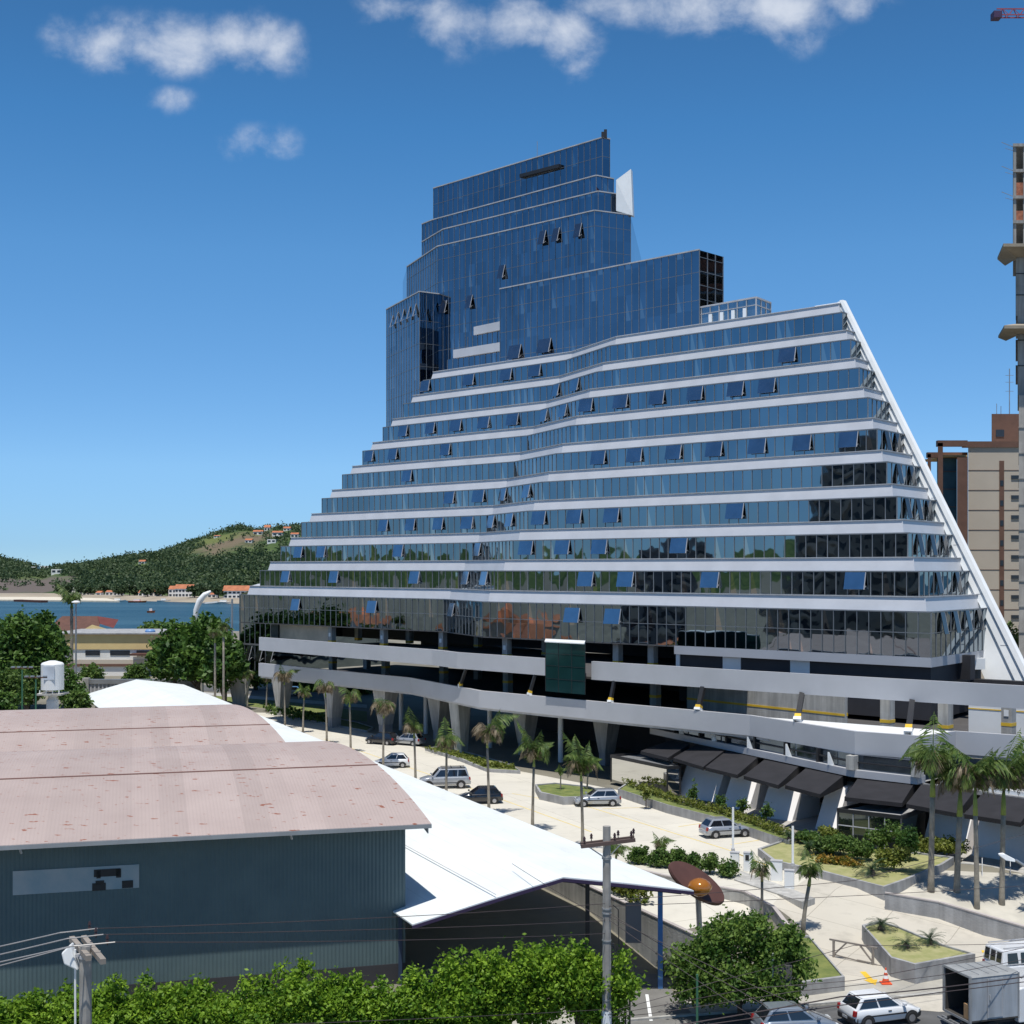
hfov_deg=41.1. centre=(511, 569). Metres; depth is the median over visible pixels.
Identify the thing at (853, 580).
open window
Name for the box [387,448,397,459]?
open window
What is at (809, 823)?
walkway
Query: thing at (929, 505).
open window
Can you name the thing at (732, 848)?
barrier boom
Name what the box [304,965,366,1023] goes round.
street tree
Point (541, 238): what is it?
open window
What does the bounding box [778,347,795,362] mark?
open window
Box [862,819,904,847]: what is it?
shrub
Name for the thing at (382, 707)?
palm tree
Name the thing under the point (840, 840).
shrub
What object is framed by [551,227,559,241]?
open window
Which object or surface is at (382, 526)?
open window
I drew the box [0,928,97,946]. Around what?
overhead wire
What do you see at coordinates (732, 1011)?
kerb
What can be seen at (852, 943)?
road barrier
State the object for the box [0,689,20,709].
broad tree
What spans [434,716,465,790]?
palm tree
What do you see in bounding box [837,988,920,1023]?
parked car
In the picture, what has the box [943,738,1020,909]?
palm tree
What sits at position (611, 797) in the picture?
parked car
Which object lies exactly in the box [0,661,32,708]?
broad tree
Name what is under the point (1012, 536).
window
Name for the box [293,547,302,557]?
open window
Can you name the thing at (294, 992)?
street tree
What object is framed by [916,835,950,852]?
shrub
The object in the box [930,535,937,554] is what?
open window
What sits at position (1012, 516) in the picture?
window
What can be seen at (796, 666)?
white door panel
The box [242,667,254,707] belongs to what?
palm tree
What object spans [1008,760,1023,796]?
palm tree
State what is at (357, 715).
lawn
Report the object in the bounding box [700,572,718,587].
open window
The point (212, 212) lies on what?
sky
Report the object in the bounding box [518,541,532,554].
open window
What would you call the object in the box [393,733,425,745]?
parked car
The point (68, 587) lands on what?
shore tree
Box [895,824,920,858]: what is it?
shrub
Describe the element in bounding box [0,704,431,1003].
warehouse
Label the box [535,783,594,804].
round planter
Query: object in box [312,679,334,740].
palm tree
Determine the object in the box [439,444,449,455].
open window
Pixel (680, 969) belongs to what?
overhead wire
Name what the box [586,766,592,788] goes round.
palm tree
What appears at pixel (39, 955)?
overhead wire
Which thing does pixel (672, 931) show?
boundary wall
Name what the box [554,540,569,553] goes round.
open window
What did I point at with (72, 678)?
broad tree
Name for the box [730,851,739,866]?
parking cabinet
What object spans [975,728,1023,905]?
palm tree
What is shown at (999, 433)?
window
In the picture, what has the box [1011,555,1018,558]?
window
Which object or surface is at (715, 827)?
parked car
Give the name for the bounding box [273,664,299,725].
palm tree
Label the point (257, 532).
house
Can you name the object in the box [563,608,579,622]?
open window
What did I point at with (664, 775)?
mirror kiosk
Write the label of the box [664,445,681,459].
open window
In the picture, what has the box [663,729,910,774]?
strip window
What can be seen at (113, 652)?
yellow hall
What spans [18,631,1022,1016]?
ground
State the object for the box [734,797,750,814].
shrub
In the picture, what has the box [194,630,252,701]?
broad tree
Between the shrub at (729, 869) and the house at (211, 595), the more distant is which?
the house at (211, 595)
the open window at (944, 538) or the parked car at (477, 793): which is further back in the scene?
the open window at (944, 538)
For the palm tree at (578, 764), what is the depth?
99.51 m
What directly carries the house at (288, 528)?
on the hills
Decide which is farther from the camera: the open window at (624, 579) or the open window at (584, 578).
the open window at (584, 578)
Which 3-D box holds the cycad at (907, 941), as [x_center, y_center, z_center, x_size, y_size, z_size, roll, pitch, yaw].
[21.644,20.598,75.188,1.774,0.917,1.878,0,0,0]
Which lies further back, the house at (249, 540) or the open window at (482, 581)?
the house at (249, 540)
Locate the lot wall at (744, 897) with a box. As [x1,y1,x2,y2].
[642,869,788,928]
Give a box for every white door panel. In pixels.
[676,654,679,665]
[723,657,740,669]
[790,660,809,673]
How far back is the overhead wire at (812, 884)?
64.82 m
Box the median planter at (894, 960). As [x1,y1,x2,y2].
[862,921,974,983]
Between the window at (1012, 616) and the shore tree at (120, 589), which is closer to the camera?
the window at (1012, 616)
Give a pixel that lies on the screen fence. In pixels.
(93, 685)
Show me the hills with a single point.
(227, 546)
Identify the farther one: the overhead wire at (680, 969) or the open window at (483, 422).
the open window at (483, 422)
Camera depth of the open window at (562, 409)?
181.50 m
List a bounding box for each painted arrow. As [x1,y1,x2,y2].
[861,971,871,979]
[865,979,876,984]
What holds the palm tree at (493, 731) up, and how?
on the parking lot
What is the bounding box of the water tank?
[37,660,68,708]
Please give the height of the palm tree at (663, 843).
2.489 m
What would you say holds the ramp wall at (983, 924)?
on the ground at (470, 931)
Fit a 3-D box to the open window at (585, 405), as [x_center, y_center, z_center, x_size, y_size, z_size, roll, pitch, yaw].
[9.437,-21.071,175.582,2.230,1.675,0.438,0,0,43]
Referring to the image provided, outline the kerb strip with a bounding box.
[204,692,366,707]
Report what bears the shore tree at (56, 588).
on the beach
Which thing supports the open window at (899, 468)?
in the office building at (728, 539)
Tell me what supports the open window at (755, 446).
in the office building at (728, 539)
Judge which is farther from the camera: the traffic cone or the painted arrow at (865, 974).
the painted arrow at (865, 974)
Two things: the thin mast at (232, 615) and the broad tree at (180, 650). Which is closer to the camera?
the broad tree at (180, 650)
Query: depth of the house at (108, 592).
1042.37 m
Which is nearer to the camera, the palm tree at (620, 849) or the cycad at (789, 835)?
the palm tree at (620, 849)
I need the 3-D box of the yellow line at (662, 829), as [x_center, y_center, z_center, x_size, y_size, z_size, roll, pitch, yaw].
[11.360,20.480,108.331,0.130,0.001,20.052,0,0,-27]
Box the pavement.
[509,979,941,1023]
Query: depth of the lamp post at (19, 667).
149.93 m
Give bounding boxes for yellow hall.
[56,616,166,675]
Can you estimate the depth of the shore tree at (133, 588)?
1024.46 m
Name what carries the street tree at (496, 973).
on the ground at (470, 931)
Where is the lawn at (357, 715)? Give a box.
[216,696,366,721]
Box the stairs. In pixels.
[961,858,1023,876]
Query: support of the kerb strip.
on the ground at (470, 931)
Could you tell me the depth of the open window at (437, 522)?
188.57 m
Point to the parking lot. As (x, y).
(507, 785)
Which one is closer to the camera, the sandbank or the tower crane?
the tower crane
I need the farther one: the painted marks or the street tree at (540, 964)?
the painted marks
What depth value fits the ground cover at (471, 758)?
142.80 m
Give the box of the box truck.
[937,960,1023,1023]
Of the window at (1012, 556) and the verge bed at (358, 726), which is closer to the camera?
the verge bed at (358, 726)
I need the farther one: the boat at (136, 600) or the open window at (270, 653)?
the boat at (136, 600)
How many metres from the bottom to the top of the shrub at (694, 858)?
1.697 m
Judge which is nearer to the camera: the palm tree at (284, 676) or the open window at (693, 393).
the open window at (693, 393)
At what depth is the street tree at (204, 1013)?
59.39 m
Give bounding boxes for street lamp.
[998,853,1023,866]
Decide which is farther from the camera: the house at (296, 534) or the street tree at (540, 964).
the house at (296, 534)
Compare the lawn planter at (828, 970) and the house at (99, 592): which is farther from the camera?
the house at (99, 592)
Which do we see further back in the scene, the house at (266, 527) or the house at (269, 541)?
the house at (266, 527)
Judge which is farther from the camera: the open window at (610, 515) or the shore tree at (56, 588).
the shore tree at (56, 588)
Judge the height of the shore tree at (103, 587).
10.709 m
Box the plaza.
[901,871,1023,924]
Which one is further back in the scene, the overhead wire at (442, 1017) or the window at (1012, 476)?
the window at (1012, 476)
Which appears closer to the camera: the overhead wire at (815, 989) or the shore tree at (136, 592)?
the overhead wire at (815, 989)
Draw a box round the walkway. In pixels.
[703,800,1023,873]
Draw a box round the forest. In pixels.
[0,520,300,590]
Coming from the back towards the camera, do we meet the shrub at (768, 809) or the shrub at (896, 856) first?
the shrub at (768, 809)
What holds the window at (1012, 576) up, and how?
in the apartment building at (978, 483)
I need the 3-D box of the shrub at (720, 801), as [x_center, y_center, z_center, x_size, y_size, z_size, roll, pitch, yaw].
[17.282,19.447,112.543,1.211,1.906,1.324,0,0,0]
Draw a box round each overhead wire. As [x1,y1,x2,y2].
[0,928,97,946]
[0,934,102,954]
[0,942,114,962]
[0,943,80,965]
[98,903,604,928]
[104,920,604,934]
[115,933,604,942]
[294,1009,604,1023]
[513,864,604,919]
[609,886,1017,906]
[609,913,767,1006]
[609,916,840,1023]
[609,948,1021,1014]
[610,920,750,1015]
[610,943,1023,1011]
[615,959,1023,1016]
[617,834,1023,899]
[684,976,1023,1023]
[711,981,1023,1023]
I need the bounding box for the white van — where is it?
[982,938,1023,978]
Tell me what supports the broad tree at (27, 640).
on the ground at (470, 931)
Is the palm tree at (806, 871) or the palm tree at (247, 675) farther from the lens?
the palm tree at (247, 675)
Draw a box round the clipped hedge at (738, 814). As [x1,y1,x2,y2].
[622,777,791,834]
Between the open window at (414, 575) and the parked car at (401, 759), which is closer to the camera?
the parked car at (401, 759)
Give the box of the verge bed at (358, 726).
[294,716,373,731]
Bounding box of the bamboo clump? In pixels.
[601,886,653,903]
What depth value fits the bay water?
743.36 m
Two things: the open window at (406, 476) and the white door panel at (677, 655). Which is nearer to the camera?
the white door panel at (677, 655)
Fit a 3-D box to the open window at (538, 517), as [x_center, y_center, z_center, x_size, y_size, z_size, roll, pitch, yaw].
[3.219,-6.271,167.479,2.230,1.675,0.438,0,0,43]
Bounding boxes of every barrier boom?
[731,807,734,850]
[791,826,794,865]
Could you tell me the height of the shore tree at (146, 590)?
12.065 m
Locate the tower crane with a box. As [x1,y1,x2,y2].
[990,8,1023,20]
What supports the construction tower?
on the ground at (470, 931)
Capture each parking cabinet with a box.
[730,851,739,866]
[743,851,752,871]
[770,859,782,880]
[784,869,794,889]
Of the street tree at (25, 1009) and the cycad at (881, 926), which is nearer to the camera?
the street tree at (25, 1009)
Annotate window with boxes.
[244,645,251,660]
[254,646,262,660]
[265,651,273,661]
[280,571,289,581]
[290,599,299,609]
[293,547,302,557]
[316,546,325,556]
[328,571,338,582]
[364,451,373,461]
[366,601,376,612]
[377,520,387,530]
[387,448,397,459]
[392,545,403,556]
[397,425,407,436]
[401,470,411,481]
[404,519,414,530]
[408,571,419,583]
[420,380,429,391]
[424,422,434,433]
[432,518,443,529]
[439,300,446,313]
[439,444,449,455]
[443,492,454,503]
[447,603,454,615]
[449,419,461,431]
[460,516,472,528]
[461,571,468,583]
[462,374,473,385]
[465,295,472,307]
[471,490,484,502]
[472,543,480,555]
[477,416,489,428]
[479,572,487,584]
[486,515,494,527]
[497,265,504,278]
[498,488,506,500]
[499,368,511,380]
[504,513,513,526]
[505,413,518,425]
[507,344,520,359]
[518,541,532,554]
[521,485,530,497]
[528,364,540,376]
[530,511,545,524]
[536,338,550,353]
[537,230,545,244]
[539,409,546,421]
[550,384,559,396]
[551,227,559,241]
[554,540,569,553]
[557,404,566,417]
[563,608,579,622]
[566,510,581,523]
[569,378,578,391]
[573,223,581,237]
[577,572,593,586]
[578,398,592,411]
[590,450,605,464]
[590,540,607,553]
[602,508,619,522]
[603,609,620,623]
[612,394,627,408]
[616,572,633,586]
[626,448,642,461]
[648,390,664,404]
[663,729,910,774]
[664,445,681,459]
[669,538,687,552]
[686,386,702,400]
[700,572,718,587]
[705,441,722,456]
[725,503,743,518]
[726,381,743,396]
[747,438,765,453]
[757,378,775,393]
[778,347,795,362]
[792,435,811,450]
[838,431,858,447]
[843,572,865,589]
[884,431,892,450]
[895,433,902,452]
[896,464,904,483]
[905,498,912,518]
[909,466,916,485]
[916,499,923,518]
[917,534,925,554]
[926,501,933,519]
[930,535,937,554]
[936,572,943,592]
[940,612,948,633]
[942,536,949,555]
[953,611,961,632]
[955,572,962,591]
[965,610,973,631]
[977,610,984,629]
[996,430,1003,436]
[1011,475,1018,478]
[1011,495,1018,498]
[1011,515,1018,518]
[1011,535,1018,538]
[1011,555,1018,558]
[1011,575,1018,578]
[1011,595,1018,598]
[1011,615,1018,618]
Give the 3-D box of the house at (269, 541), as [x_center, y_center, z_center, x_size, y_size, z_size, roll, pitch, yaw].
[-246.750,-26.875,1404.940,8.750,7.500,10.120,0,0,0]
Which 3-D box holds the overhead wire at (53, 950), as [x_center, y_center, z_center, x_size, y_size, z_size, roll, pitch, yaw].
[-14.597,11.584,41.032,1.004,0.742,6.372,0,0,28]
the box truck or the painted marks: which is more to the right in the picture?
the box truck
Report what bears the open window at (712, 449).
in the office building at (728, 539)
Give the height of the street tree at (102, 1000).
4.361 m
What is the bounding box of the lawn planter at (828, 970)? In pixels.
[792,935,844,995]
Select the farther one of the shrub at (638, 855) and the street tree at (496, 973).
the shrub at (638, 855)
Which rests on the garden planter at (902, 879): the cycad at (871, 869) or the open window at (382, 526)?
the cycad at (871, 869)
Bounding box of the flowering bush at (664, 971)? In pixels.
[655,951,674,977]
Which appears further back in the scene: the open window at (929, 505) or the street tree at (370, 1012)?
the open window at (929, 505)
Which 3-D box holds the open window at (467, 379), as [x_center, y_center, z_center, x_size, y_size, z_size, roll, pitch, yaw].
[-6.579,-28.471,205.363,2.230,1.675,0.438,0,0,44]
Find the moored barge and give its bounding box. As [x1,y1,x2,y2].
[14,599,47,602]
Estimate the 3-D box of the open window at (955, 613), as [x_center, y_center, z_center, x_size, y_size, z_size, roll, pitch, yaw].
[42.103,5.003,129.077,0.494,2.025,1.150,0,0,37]
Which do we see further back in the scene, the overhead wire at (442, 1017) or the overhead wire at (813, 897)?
the overhead wire at (813, 897)
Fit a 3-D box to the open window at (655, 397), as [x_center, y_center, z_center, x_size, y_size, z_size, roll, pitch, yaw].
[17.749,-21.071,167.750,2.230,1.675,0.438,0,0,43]
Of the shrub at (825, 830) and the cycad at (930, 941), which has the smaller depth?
the cycad at (930, 941)
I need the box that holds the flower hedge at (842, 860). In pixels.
[811,853,865,867]
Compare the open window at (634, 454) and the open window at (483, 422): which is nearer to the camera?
the open window at (634, 454)
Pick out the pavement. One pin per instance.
(900, 985)
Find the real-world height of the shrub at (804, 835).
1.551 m
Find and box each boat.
[128,599,145,601]
[157,598,170,601]
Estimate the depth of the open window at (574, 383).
183.53 m
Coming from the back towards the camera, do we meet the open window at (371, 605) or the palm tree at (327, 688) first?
the open window at (371, 605)
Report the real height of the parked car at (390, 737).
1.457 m
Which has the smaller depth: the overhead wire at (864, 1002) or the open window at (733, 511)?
the overhead wire at (864, 1002)
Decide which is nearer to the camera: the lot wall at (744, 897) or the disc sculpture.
the disc sculpture
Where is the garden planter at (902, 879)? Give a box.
[758,841,953,899]
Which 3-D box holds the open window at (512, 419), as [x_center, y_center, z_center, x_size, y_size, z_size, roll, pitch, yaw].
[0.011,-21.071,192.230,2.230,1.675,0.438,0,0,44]
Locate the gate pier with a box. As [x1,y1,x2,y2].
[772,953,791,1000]
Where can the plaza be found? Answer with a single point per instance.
(1012, 909)
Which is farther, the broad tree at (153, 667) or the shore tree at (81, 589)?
the shore tree at (81, 589)
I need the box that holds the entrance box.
[837,803,927,848]
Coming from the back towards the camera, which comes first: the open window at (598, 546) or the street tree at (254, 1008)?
the open window at (598, 546)
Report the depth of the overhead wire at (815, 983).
58.96 m
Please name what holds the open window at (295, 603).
in the office building at (728, 539)
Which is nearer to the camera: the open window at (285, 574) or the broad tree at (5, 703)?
the broad tree at (5, 703)
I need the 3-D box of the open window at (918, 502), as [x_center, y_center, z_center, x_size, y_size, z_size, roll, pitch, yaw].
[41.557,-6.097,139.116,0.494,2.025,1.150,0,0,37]
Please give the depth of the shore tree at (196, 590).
958.01 m
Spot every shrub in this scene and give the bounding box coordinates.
[621,844,648,864]
[639,785,653,807]
[642,846,671,867]
[664,844,687,861]
[684,851,702,867]
[686,778,698,801]
[696,852,722,873]
[714,794,728,807]
[716,856,741,877]
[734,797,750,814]
[757,801,775,821]
[791,829,820,842]
[802,833,839,853]
[817,825,843,837]
[821,832,857,855]
[844,839,876,859]
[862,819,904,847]
[873,844,913,870]
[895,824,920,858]
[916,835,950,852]
[928,834,971,854]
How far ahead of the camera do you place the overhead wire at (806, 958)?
64.04 m
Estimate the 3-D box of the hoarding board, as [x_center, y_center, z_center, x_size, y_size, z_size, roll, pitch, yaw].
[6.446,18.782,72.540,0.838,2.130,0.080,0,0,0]
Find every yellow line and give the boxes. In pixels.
[329,740,471,788]
[504,800,591,831]
[593,808,729,850]
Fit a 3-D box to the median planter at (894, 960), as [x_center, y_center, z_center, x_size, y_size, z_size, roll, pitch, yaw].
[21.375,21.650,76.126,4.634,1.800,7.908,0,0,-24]
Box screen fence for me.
[82,678,203,692]
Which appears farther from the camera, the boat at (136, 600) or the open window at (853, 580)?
the boat at (136, 600)
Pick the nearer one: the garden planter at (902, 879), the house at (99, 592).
the garden planter at (902, 879)
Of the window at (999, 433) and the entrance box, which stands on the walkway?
the entrance box
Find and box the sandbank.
[0,597,118,601]
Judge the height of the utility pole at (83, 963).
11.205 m
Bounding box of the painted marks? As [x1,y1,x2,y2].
[645,994,652,1020]
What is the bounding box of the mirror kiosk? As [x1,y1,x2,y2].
[610,752,680,793]
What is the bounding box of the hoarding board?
[625,902,640,942]
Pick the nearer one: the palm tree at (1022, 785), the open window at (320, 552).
the palm tree at (1022, 785)
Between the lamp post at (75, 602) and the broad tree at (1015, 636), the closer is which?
the broad tree at (1015, 636)
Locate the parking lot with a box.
[255,712,807,928]
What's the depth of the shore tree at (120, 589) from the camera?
1018.08 m
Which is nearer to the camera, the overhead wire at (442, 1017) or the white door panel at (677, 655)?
the overhead wire at (442, 1017)
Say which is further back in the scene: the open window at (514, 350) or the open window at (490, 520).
the open window at (514, 350)
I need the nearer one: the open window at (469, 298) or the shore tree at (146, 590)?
the open window at (469, 298)
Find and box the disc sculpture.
[668,861,723,927]
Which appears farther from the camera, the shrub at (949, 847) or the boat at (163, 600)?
the boat at (163, 600)
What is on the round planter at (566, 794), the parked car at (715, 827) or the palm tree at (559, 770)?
the palm tree at (559, 770)
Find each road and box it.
[204,685,357,700]
[773,877,1008,1011]
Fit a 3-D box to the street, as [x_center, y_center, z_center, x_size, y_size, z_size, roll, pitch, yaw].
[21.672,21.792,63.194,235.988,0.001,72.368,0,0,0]
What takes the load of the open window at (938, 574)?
in the office building at (728, 539)
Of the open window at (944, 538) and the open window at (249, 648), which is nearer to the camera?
the open window at (944, 538)
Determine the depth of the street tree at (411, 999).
59.83 m
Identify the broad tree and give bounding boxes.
[0,604,74,708]
[0,610,26,624]
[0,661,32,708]
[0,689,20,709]
[11,662,45,709]
[30,609,69,690]
[53,665,87,703]
[58,688,94,708]
[77,662,107,679]
[121,662,150,678]
[137,619,169,628]
[142,636,186,683]
[149,610,235,690]
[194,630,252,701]
[250,670,271,689]
[297,682,319,691]
[345,687,372,694]
[1006,621,1018,647]
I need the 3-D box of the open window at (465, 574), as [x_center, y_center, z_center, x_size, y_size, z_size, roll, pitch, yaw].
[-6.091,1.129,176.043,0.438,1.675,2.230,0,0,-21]
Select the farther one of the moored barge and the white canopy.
the moored barge
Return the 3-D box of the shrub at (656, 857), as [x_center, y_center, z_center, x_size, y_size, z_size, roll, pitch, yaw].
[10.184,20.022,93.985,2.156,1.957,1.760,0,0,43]
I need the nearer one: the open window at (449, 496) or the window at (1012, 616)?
the open window at (449, 496)
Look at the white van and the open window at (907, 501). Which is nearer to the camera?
the white van
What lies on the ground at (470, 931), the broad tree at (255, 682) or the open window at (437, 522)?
the broad tree at (255, 682)
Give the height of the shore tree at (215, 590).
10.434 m
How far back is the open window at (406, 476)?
200.39 m
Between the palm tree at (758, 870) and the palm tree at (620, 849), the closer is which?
the palm tree at (758, 870)
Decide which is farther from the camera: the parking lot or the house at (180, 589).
the house at (180, 589)
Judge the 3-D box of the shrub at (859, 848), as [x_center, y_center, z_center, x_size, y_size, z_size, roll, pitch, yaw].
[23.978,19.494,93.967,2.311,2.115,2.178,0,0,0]
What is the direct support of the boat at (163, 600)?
on the bay water
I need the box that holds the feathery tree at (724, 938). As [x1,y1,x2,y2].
[658,904,822,1017]
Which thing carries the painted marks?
on the driveway
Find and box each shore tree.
[52,584,63,591]
[62,583,73,592]
[73,585,87,594]
[87,586,98,594]
[97,583,111,594]
[112,584,128,595]
[124,583,139,595]
[131,587,140,594]
[139,582,154,596]
[154,585,168,595]
[185,585,202,597]
[194,583,209,592]
[210,585,226,597]
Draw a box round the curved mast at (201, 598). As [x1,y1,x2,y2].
[193,590,217,620]
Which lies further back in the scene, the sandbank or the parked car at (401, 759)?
the sandbank
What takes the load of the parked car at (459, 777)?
on the parking lot
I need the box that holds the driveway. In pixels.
[618,972,700,1023]
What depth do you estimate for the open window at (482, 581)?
169.42 m
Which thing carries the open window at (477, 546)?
in the office building at (728, 539)
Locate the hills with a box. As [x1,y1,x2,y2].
[0,529,300,596]
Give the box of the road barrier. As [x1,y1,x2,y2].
[829,938,877,964]
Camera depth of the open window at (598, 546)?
157.48 m
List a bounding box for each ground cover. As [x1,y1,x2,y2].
[263,702,324,722]
[424,745,514,768]
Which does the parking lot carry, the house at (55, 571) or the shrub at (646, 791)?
the shrub at (646, 791)
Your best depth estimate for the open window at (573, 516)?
163.47 m
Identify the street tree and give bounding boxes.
[0,992,16,1023]
[2,987,49,1023]
[34,978,94,1023]
[67,977,129,1023]
[104,967,162,1023]
[143,975,208,1023]
[180,972,245,1023]
[210,968,284,1023]
[262,952,334,1023]
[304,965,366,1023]
[329,968,394,1023]
[377,962,445,1023]
[424,944,491,1023]
[456,936,531,1023]
[496,933,578,1023]
[549,932,618,1023]
[576,942,649,1023]
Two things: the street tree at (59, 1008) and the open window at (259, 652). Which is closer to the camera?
the street tree at (59, 1008)
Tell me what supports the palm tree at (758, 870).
on the ground at (470, 931)
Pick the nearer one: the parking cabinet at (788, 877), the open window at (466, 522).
the parking cabinet at (788, 877)
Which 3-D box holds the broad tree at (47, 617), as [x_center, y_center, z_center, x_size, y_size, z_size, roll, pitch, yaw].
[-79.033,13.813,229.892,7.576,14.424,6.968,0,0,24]
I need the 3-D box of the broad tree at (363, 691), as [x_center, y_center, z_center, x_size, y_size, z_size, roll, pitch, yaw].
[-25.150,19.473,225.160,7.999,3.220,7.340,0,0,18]
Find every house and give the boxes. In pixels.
[51,569,62,574]
[96,591,103,594]
[105,590,112,594]
[169,586,174,596]
[174,584,194,596]
[207,593,217,596]
[222,585,251,597]
[245,539,253,542]
[253,530,263,534]
[264,525,270,530]
[267,539,276,543]
[272,531,283,535]
[283,527,291,530]
[291,533,299,536]
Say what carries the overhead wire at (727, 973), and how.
attached to the utility pole at (607, 841)
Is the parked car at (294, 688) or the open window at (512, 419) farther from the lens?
the parked car at (294, 688)
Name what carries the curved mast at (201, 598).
on the ground at (470, 931)
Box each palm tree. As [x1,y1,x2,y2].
[57,584,82,669]
[207,626,225,696]
[215,617,230,700]
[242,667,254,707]
[259,677,271,711]
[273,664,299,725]
[294,682,311,732]
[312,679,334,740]
[338,687,361,747]
[369,697,395,764]
[402,706,423,777]
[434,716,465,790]
[471,708,518,807]
[514,720,553,825]
[554,765,563,788]
[562,731,603,841]
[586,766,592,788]
[611,837,634,858]
[650,831,675,849]
[749,851,777,916]
[795,847,823,932]
[899,713,972,892]
[931,761,989,892]
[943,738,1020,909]
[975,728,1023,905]
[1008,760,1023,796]
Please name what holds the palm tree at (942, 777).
on the plaza
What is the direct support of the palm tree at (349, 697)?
on the parking lot
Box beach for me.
[0,593,238,603]
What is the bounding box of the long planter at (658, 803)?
[618,784,797,844]
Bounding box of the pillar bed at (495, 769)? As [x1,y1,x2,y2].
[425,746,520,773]
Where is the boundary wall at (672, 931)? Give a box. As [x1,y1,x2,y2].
[544,882,731,1004]
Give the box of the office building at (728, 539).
[228,129,1023,862]
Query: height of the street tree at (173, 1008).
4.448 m
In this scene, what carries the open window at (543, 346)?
in the office building at (728, 539)
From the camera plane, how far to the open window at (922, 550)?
133.45 m
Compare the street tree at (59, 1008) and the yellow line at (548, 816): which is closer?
the street tree at (59, 1008)
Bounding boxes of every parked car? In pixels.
[291,686,300,695]
[365,731,397,744]
[375,752,409,767]
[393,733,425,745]
[419,765,470,788]
[459,785,502,803]
[573,788,620,806]
[698,816,748,838]
[751,1001,837,1023]
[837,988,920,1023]
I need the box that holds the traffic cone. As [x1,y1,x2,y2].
[879,967,891,984]
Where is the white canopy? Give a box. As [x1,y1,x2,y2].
[88,679,693,988]
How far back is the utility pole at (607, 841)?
59.84 m
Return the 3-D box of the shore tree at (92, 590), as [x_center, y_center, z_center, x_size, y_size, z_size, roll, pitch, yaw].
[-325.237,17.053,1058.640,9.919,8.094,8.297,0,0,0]
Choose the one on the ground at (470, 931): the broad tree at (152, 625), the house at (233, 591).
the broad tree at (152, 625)
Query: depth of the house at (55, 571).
1472.00 m
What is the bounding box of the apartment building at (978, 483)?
[925,369,1018,678]
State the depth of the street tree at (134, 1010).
59.38 m
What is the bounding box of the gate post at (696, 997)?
[696,974,697,1023]
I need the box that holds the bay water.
[0,601,239,630]
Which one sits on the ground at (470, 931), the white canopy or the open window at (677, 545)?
the white canopy
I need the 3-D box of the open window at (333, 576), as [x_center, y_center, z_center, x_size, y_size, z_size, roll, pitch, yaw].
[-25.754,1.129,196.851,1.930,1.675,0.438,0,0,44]
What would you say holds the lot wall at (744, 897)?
on the ground at (470, 931)
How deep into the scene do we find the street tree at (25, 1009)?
59.31 m
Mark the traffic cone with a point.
(885, 978)
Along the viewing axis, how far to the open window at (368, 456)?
210.16 m
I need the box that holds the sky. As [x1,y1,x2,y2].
[0,0,1023,568]
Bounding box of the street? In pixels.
[698,1004,1023,1023]
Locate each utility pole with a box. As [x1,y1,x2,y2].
[62,921,108,1023]
[580,825,635,1023]
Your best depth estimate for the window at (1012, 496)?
229.86 m
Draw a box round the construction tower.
[997,142,1023,657]
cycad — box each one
[776,829,797,840]
[795,839,821,854]
[852,857,888,877]
[864,917,898,931]
[890,932,921,951]
[916,927,946,944]
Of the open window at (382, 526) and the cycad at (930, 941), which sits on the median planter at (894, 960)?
the cycad at (930, 941)
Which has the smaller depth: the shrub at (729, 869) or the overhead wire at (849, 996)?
the overhead wire at (849, 996)
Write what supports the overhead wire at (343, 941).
attached to the utility pole at (607, 841)
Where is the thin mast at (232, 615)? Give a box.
[231,599,232,643]
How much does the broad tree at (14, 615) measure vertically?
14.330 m
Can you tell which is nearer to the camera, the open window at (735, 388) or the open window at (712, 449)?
the open window at (712, 449)
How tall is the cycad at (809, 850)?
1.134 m
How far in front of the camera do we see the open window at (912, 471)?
143.46 m
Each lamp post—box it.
[11,666,32,709]
[24,676,46,708]
[72,601,79,673]
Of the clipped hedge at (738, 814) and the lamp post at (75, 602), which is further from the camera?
the lamp post at (75, 602)
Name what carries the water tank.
on the ground at (470, 931)
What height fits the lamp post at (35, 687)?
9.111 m
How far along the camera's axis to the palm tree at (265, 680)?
196.31 m
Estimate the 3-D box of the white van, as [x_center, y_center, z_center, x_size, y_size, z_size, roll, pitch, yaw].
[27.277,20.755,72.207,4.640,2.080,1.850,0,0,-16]
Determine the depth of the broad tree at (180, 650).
202.16 m
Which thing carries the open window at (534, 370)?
in the office building at (728, 539)
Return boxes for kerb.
[568,991,941,1023]
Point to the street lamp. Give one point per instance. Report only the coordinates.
(1005, 857)
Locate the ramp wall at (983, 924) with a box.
[885,892,1023,940]

